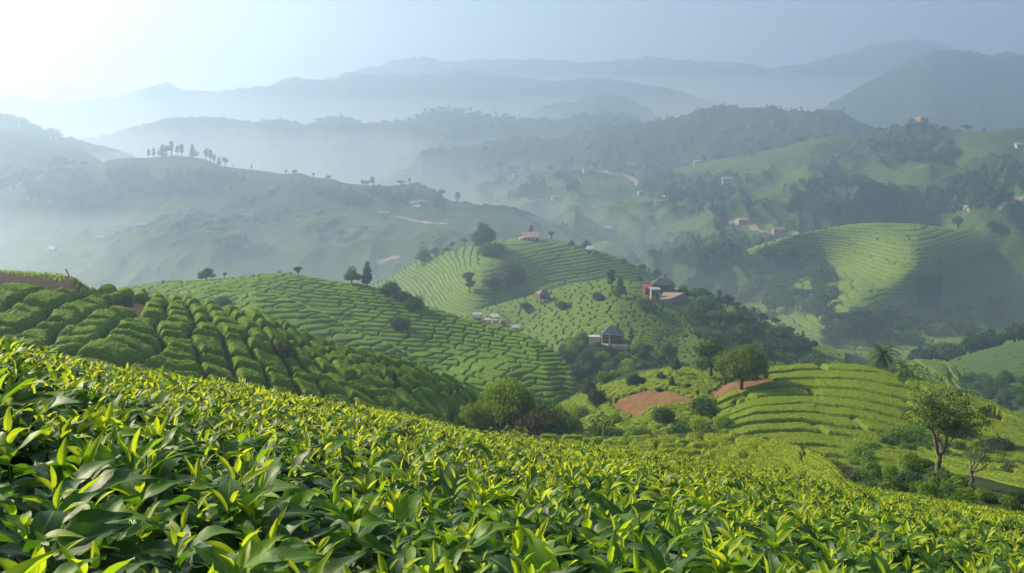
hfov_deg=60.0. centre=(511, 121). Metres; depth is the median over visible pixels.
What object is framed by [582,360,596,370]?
tree
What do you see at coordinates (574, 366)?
tree
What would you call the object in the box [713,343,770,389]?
tree
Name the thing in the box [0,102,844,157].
ridge trees
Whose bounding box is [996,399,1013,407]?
tree
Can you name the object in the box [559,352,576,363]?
tree
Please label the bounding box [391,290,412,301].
tree
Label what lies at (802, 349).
tree
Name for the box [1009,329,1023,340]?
tree
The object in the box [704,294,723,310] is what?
tree
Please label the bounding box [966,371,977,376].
tree
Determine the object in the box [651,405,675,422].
shrub
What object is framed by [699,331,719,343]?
tree
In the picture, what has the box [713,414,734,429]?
shrub
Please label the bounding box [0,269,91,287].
grass
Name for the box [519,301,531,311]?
tree
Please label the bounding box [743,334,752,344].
tree
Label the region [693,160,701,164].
house
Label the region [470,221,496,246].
tree
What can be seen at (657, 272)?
tree
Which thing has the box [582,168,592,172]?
house
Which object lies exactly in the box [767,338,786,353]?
tree
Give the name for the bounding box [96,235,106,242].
house
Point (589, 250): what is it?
house
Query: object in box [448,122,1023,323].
hills
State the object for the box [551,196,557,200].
house
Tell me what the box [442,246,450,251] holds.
shrub
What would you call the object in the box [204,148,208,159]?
tree
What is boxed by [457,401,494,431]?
tree
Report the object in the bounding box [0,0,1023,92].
sky
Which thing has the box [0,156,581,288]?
hill
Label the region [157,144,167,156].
tree
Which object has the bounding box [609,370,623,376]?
shrub
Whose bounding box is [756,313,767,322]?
tree
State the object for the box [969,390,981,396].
tree
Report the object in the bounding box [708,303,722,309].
tree
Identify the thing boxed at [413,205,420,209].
house
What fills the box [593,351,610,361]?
tree
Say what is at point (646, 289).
house
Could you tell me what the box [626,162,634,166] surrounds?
house
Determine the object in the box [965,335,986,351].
tree
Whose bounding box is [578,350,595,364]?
tree
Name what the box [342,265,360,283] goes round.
tree
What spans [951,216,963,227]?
tree
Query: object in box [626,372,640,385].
shrub
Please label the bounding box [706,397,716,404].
shrub
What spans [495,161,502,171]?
tree
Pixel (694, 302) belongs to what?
tree
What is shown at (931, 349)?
tree
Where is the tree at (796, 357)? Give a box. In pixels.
[791,353,803,361]
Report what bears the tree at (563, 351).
on the hill houses at (851, 359)
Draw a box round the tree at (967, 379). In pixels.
[958,374,975,383]
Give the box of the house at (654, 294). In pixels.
[648,287,660,301]
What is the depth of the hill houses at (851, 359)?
272.18 m
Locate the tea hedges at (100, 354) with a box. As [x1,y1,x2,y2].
[0,282,500,430]
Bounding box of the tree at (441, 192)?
[438,188,445,194]
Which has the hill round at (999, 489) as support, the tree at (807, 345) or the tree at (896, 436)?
the tree at (896, 436)
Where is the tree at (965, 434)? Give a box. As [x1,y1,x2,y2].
[950,419,973,438]
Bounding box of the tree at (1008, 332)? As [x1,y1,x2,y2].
[1002,323,1021,341]
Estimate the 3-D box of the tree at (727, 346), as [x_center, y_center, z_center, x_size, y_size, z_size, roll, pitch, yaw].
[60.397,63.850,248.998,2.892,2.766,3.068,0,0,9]
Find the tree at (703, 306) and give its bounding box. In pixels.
[693,302,709,312]
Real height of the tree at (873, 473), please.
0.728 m
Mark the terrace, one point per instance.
(671, 297)
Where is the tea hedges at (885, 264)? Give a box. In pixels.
[732,222,1020,364]
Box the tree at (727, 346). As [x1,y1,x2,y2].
[723,344,731,349]
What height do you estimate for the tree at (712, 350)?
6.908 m
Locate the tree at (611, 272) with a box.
[606,269,615,290]
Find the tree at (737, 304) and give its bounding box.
[731,302,740,306]
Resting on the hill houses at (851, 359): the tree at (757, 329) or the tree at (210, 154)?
the tree at (757, 329)
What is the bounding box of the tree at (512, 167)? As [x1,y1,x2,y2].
[507,165,518,171]
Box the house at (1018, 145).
[1015,143,1022,148]
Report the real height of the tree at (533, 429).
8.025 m
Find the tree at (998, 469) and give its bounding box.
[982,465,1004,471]
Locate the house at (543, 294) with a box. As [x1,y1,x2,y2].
[535,289,550,304]
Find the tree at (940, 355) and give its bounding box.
[933,349,949,361]
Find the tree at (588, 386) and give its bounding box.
[579,376,597,397]
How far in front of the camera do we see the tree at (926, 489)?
47.14 m
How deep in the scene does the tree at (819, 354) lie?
262.67 m
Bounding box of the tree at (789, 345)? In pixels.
[777,336,797,352]
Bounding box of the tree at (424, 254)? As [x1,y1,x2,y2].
[413,246,431,263]
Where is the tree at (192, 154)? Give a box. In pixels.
[188,144,197,157]
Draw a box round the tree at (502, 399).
[477,374,538,430]
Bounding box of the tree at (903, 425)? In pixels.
[896,420,927,434]
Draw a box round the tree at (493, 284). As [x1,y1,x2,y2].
[483,275,501,293]
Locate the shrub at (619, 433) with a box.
[597,427,624,435]
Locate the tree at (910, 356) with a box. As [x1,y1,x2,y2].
[907,348,932,359]
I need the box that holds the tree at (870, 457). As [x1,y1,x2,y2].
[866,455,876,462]
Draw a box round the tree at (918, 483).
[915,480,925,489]
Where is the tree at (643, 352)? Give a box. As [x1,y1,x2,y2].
[638,346,650,358]
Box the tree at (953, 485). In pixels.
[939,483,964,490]
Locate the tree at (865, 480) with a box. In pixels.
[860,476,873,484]
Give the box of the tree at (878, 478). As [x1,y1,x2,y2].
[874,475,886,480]
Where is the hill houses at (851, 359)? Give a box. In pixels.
[473,283,909,388]
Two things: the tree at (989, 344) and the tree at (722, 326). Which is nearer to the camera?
the tree at (722, 326)
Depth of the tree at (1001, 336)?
315.44 m
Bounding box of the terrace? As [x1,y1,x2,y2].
[659,288,685,303]
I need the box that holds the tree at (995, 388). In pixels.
[993,384,999,392]
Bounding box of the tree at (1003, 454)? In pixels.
[994,450,1009,456]
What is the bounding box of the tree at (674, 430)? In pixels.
[655,421,691,434]
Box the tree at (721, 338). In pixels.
[712,327,728,342]
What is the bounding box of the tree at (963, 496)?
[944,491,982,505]
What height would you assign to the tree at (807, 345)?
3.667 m
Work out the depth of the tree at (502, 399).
90.75 m
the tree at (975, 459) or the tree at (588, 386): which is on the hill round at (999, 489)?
the tree at (975, 459)
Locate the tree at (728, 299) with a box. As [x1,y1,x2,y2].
[719,294,734,306]
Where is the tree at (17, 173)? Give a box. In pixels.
[8,167,34,181]
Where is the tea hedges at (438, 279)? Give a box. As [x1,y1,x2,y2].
[370,237,701,315]
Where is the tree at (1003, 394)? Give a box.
[994,387,1012,400]
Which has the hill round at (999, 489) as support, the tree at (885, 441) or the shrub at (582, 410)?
the tree at (885, 441)
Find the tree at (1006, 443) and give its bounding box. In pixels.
[978,433,1016,451]
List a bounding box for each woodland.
[11,163,637,250]
[474,138,1023,270]
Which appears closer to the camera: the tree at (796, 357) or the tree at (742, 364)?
the tree at (742, 364)
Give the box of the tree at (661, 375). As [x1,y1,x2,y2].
[656,371,665,378]
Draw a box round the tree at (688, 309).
[682,306,696,313]
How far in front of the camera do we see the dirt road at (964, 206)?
650.25 m
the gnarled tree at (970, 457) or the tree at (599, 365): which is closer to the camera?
the gnarled tree at (970, 457)
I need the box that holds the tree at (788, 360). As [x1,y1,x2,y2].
[784,355,794,364]
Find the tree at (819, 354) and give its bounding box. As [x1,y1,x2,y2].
[811,352,825,359]
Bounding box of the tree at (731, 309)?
[726,306,737,321]
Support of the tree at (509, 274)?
on the hill spreading tree
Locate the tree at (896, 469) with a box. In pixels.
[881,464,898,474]
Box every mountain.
[0,39,963,111]
[0,69,726,140]
[521,94,661,122]
[820,49,1023,130]
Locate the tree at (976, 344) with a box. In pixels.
[966,339,982,351]
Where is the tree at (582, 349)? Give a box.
[578,343,589,354]
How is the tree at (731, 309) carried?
on the hill houses at (851, 359)
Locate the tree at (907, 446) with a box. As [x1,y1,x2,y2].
[898,442,919,450]
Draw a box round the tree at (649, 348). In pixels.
[644,345,652,351]
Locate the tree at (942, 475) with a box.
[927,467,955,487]
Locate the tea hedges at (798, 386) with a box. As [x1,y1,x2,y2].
[717,363,1023,487]
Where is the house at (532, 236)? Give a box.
[519,232,539,241]
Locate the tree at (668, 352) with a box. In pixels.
[659,340,677,363]
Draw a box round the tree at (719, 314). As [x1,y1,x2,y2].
[709,310,731,324]
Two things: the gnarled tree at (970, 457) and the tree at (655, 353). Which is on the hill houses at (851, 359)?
the tree at (655, 353)
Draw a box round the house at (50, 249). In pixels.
[47,246,57,252]
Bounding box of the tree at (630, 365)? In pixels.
[617,358,635,373]
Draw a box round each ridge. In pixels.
[0,129,102,185]
[82,109,642,184]
[365,104,874,198]
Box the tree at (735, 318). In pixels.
[725,311,743,321]
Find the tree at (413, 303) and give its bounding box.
[403,295,423,311]
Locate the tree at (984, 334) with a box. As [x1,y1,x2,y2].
[977,328,999,346]
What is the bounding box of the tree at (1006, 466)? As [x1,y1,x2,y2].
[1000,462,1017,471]
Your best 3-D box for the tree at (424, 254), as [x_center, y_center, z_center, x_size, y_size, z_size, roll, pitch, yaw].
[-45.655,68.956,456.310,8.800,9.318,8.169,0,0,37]
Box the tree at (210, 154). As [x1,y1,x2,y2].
[208,150,212,161]
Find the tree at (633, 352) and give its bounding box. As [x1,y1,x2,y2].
[629,350,637,355]
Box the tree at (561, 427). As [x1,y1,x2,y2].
[536,397,572,434]
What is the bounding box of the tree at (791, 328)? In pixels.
[786,325,794,331]
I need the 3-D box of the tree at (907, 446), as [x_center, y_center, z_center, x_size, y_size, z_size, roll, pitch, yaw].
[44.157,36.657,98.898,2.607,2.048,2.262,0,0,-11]
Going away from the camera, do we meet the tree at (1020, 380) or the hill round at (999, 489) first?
the hill round at (999, 489)
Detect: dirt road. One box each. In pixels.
[375,255,398,264]
[387,215,447,223]
[593,170,638,185]
[727,218,798,236]
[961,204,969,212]
[997,196,1023,208]
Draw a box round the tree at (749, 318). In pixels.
[742,309,758,326]
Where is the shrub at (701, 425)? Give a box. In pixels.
[689,416,711,432]
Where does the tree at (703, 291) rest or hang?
on the hill houses at (851, 359)
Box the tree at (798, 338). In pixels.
[791,332,805,342]
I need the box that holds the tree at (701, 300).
[695,295,707,307]
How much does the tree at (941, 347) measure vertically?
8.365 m
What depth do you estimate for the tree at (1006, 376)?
265.66 m
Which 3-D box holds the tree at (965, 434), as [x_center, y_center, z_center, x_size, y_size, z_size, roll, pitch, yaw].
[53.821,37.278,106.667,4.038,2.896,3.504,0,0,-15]
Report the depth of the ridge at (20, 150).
1031.94 m
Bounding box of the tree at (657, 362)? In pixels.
[651,358,663,367]
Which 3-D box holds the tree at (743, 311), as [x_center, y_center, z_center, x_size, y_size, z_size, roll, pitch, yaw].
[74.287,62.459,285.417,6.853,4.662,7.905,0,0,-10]
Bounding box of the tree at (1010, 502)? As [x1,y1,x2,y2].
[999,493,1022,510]
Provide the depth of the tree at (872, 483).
54.93 m
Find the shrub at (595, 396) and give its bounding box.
[587,387,606,407]
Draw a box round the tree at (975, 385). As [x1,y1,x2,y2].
[967,381,992,391]
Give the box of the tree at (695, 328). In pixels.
[691,321,704,336]
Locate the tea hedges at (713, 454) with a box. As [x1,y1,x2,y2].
[531,433,848,482]
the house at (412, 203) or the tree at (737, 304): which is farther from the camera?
the house at (412, 203)
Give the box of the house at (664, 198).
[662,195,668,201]
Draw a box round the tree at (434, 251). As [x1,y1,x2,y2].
[429,247,439,255]
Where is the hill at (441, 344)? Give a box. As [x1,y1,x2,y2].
[132,276,580,403]
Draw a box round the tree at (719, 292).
[716,289,722,298]
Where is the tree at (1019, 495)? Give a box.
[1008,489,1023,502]
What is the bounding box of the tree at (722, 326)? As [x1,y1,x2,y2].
[717,322,727,330]
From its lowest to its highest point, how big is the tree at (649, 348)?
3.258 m
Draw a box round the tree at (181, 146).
[178,144,183,155]
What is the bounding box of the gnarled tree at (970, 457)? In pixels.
[954,438,1005,489]
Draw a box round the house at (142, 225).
[136,223,147,227]
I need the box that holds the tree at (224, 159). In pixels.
[222,157,228,166]
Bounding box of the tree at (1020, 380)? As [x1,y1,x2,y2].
[1016,377,1023,384]
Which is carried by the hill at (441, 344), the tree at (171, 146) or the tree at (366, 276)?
the tree at (366, 276)
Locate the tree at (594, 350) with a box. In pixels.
[584,343,602,359]
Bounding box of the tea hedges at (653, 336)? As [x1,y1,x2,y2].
[460,279,844,389]
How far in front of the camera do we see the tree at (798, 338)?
273.11 m
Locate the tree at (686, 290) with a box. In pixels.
[675,284,692,296]
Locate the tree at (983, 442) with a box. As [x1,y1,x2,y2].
[976,439,991,447]
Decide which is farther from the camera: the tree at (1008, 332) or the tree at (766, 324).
the tree at (1008, 332)
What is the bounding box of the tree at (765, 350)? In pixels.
[757,347,773,360]
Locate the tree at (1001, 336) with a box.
[991,333,1011,344]
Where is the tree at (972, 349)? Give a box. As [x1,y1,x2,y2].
[959,337,978,353]
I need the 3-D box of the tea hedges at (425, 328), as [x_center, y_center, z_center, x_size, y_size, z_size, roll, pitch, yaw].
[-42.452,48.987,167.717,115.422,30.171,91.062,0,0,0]
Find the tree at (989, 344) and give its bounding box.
[978,337,1000,350]
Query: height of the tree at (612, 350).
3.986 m
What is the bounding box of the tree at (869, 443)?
[856,439,882,447]
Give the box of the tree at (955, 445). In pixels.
[948,439,967,450]
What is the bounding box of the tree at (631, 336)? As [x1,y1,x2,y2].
[628,328,634,343]
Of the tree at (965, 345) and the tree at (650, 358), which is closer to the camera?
the tree at (650, 358)
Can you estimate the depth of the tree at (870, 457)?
91.81 m
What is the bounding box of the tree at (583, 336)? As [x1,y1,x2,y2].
[577,331,588,343]
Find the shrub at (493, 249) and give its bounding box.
[476,241,507,256]
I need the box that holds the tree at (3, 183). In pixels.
[0,175,12,188]
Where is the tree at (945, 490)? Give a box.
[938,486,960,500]
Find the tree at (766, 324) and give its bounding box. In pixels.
[760,319,771,329]
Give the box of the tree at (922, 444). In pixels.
[914,441,931,450]
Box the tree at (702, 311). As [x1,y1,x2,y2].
[694,305,706,315]
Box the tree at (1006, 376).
[995,369,1013,383]
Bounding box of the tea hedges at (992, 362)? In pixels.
[948,340,1023,414]
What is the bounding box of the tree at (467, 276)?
[462,272,475,293]
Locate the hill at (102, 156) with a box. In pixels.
[0,118,123,162]
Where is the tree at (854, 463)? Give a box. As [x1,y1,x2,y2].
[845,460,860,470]
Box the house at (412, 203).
[408,201,417,206]
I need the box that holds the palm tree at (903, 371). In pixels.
[889,359,917,377]
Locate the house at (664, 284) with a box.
[651,278,675,292]
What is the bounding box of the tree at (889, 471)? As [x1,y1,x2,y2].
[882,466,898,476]
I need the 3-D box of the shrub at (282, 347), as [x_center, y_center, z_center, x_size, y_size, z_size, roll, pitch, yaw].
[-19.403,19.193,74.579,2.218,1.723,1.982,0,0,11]
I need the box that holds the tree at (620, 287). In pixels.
[611,276,626,296]
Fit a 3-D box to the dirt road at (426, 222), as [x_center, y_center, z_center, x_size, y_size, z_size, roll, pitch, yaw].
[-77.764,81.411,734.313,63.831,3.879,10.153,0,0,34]
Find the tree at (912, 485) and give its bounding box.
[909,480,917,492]
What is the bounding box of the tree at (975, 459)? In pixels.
[961,448,991,463]
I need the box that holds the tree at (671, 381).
[668,376,675,385]
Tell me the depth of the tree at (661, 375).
140.17 m
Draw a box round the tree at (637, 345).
[630,336,645,350]
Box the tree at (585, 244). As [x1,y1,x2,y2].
[580,238,591,247]
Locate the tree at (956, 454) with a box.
[946,452,961,457]
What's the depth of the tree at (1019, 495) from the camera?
44.65 m
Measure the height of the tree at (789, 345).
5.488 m
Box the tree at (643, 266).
[637,264,647,270]
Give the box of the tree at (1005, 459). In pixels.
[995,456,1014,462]
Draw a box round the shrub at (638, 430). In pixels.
[626,425,652,435]
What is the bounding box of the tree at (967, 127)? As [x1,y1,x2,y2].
[961,125,971,129]
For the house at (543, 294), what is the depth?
300.04 m
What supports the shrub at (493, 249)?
on the hill spreading tree
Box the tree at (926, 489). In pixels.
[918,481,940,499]
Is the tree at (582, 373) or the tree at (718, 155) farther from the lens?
the tree at (718, 155)
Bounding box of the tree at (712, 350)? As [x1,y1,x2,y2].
[693,336,730,375]
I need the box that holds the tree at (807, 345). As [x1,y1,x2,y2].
[796,340,811,348]
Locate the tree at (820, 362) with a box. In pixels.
[810,357,830,366]
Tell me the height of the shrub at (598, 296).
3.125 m
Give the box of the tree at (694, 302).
[684,300,706,309]
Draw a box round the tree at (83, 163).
[79,161,89,165]
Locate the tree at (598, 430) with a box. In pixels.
[587,408,617,435]
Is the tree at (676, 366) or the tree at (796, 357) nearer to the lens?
the tree at (676, 366)
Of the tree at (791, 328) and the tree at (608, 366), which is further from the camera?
the tree at (791, 328)
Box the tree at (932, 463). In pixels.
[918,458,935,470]
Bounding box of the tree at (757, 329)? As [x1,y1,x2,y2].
[750,321,765,334]
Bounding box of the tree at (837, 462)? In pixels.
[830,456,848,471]
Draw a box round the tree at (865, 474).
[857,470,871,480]
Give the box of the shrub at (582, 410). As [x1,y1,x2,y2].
[569,405,589,420]
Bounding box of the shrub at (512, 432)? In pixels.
[489,425,527,436]
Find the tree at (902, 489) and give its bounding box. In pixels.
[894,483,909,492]
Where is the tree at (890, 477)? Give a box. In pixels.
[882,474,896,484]
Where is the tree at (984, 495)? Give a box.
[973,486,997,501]
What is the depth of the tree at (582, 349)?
239.80 m
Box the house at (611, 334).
[589,325,626,349]
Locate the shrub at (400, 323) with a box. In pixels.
[389,315,411,330]
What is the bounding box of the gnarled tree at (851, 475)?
[838,460,864,479]
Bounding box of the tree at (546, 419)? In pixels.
[496,408,560,436]
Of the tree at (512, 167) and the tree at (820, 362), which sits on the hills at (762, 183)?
the tree at (512, 167)
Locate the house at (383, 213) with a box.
[377,211,388,217]
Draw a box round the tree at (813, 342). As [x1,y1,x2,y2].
[803,337,818,350]
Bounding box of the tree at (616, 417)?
[609,410,622,423]
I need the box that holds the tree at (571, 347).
[565,339,583,354]
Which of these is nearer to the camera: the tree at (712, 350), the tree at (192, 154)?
the tree at (712, 350)
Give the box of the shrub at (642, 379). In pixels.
[639,376,645,382]
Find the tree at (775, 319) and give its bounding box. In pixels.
[769,318,781,325]
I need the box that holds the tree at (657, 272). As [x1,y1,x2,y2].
[651,267,661,276]
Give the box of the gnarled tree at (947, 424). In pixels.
[896,367,993,478]
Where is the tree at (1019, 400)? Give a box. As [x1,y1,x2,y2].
[1012,394,1023,405]
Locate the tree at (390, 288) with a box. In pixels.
[377,280,401,294]
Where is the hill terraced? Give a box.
[748,237,993,351]
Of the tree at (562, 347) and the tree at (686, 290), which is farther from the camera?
the tree at (686, 290)
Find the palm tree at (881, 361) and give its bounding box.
[864,341,902,368]
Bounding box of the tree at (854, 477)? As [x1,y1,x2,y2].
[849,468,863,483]
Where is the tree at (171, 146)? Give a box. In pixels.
[168,141,173,155]
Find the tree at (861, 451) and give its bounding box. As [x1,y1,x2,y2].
[844,441,874,461]
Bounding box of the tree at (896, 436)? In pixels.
[874,426,914,444]
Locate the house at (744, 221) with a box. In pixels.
[738,218,749,225]
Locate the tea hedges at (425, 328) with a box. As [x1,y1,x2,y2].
[117,273,580,422]
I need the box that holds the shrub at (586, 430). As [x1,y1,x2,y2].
[523,429,594,435]
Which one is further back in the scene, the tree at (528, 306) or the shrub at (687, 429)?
the tree at (528, 306)
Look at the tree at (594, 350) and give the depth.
233.67 m
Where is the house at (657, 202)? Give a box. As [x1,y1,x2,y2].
[654,199,661,205]
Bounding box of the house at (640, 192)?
[637,190,643,195]
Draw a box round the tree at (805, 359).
[798,356,813,363]
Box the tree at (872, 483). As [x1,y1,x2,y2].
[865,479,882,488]
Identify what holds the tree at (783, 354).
on the hill houses at (851, 359)
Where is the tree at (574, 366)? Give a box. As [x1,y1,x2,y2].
[567,363,580,372]
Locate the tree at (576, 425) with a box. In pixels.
[560,403,584,434]
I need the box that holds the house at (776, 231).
[771,227,784,235]
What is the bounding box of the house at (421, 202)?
[417,200,425,204]
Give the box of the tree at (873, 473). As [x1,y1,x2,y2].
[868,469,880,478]
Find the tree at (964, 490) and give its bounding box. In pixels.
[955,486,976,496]
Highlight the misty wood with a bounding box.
[731,247,1017,346]
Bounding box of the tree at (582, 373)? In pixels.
[576,367,592,378]
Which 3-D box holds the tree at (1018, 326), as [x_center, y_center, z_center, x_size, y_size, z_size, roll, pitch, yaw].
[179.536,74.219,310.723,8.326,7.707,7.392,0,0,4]
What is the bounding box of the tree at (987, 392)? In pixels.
[979,385,997,399]
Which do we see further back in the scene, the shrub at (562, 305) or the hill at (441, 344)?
the shrub at (562, 305)
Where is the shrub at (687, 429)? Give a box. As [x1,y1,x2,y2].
[671,422,692,432]
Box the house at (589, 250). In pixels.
[585,246,594,254]
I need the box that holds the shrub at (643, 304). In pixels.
[636,297,657,310]
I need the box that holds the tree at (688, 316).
[682,311,703,322]
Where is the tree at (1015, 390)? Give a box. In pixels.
[1007,386,1023,397]
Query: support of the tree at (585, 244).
on the hill spreading tree
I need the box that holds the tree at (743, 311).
[735,307,750,321]
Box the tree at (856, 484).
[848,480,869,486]
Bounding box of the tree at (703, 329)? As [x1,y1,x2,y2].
[697,327,713,333]
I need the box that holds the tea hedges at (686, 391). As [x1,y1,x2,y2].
[550,366,736,435]
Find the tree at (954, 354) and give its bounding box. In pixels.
[943,343,967,359]
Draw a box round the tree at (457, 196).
[453,192,460,201]
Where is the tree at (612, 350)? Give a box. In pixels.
[603,344,618,355]
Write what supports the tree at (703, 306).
on the hill houses at (851, 359)
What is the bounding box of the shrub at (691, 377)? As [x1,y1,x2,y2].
[687,376,696,379]
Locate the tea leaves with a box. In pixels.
[0,335,1023,572]
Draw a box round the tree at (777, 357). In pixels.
[769,351,782,363]
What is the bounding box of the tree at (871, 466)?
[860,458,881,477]
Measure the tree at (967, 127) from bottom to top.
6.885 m
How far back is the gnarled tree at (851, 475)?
57.97 m
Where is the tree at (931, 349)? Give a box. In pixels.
[924,343,944,358]
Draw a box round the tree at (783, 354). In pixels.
[775,350,787,361]
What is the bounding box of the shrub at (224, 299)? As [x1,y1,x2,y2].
[215,295,231,306]
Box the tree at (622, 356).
[614,353,631,362]
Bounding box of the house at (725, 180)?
[722,177,733,183]
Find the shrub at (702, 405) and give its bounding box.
[688,394,718,415]
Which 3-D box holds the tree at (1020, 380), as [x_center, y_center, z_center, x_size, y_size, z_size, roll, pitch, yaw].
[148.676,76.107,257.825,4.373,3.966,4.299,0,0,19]
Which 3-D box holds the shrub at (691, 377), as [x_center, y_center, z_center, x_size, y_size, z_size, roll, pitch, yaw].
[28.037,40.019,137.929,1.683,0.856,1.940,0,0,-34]
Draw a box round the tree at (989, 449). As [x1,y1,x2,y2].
[982,444,1001,456]
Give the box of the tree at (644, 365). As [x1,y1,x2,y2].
[635,360,653,370]
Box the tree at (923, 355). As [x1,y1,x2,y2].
[910,347,945,360]
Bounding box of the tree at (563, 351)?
[558,349,571,358]
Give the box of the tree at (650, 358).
[646,354,660,362]
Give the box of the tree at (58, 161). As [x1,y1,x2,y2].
[49,154,67,168]
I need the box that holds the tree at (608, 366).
[602,360,618,371]
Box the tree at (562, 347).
[556,342,565,352]
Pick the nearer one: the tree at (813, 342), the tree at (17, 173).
the tree at (813, 342)
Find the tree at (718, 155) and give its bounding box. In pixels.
[711,150,726,158]
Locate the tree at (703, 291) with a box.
[694,288,712,297]
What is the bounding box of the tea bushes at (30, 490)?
[0,412,982,572]
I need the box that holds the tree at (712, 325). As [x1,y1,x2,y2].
[709,320,719,331]
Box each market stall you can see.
[472,312,482,320]
[490,313,499,323]
[512,325,519,329]
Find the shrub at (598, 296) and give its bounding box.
[591,291,604,300]
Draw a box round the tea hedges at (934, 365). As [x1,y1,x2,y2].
[888,359,972,391]
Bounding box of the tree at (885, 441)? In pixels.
[877,436,895,445]
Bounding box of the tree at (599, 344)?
[588,342,606,348]
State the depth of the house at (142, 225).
691.74 m
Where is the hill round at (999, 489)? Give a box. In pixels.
[714,378,1023,512]
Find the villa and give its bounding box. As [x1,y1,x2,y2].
[915,115,928,125]
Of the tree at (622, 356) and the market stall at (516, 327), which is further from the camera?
the market stall at (516, 327)
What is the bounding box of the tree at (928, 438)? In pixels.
[916,430,942,447]
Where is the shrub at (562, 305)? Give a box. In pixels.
[555,301,570,309]
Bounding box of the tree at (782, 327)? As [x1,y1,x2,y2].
[777,323,791,337]
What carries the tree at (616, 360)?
on the hill houses at (851, 359)
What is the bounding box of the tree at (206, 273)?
[198,267,216,278]
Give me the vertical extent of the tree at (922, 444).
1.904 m
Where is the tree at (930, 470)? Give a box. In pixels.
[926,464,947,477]
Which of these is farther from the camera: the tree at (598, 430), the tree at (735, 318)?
the tree at (735, 318)
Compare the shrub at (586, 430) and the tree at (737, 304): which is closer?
the shrub at (586, 430)
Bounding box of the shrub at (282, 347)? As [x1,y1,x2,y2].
[272,338,292,358]
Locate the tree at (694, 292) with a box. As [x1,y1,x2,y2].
[689,287,701,299]
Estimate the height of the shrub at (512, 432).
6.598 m
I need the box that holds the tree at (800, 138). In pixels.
[794,136,804,142]
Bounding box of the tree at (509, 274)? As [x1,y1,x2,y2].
[491,258,526,288]
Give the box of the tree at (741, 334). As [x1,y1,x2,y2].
[730,324,751,342]
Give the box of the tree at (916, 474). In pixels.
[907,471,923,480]
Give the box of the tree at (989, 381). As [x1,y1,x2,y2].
[979,377,994,388]
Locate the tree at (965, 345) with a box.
[956,329,978,351]
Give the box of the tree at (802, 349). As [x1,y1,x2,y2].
[797,344,806,353]
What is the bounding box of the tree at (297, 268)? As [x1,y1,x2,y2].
[293,266,302,273]
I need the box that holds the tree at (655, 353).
[651,350,665,358]
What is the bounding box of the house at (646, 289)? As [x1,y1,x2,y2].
[642,284,652,294]
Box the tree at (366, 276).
[359,261,372,286]
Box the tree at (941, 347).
[936,341,964,359]
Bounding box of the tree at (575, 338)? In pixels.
[562,335,585,346]
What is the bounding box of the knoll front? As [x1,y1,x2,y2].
[535,432,854,481]
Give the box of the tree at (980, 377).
[974,372,990,381]
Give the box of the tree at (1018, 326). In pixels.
[1012,323,1023,339]
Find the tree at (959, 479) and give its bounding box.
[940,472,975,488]
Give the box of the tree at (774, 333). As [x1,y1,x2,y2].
[763,328,787,343]
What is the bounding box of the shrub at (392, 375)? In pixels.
[386,369,397,381]
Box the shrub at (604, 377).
[597,371,613,381]
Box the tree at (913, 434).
[900,425,924,442]
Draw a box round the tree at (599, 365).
[595,361,605,370]
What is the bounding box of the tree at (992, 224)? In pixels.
[986,218,998,231]
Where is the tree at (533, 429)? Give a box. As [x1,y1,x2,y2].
[504,403,555,436]
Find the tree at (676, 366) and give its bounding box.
[671,358,681,372]
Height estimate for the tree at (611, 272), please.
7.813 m
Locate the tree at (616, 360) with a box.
[605,357,621,366]

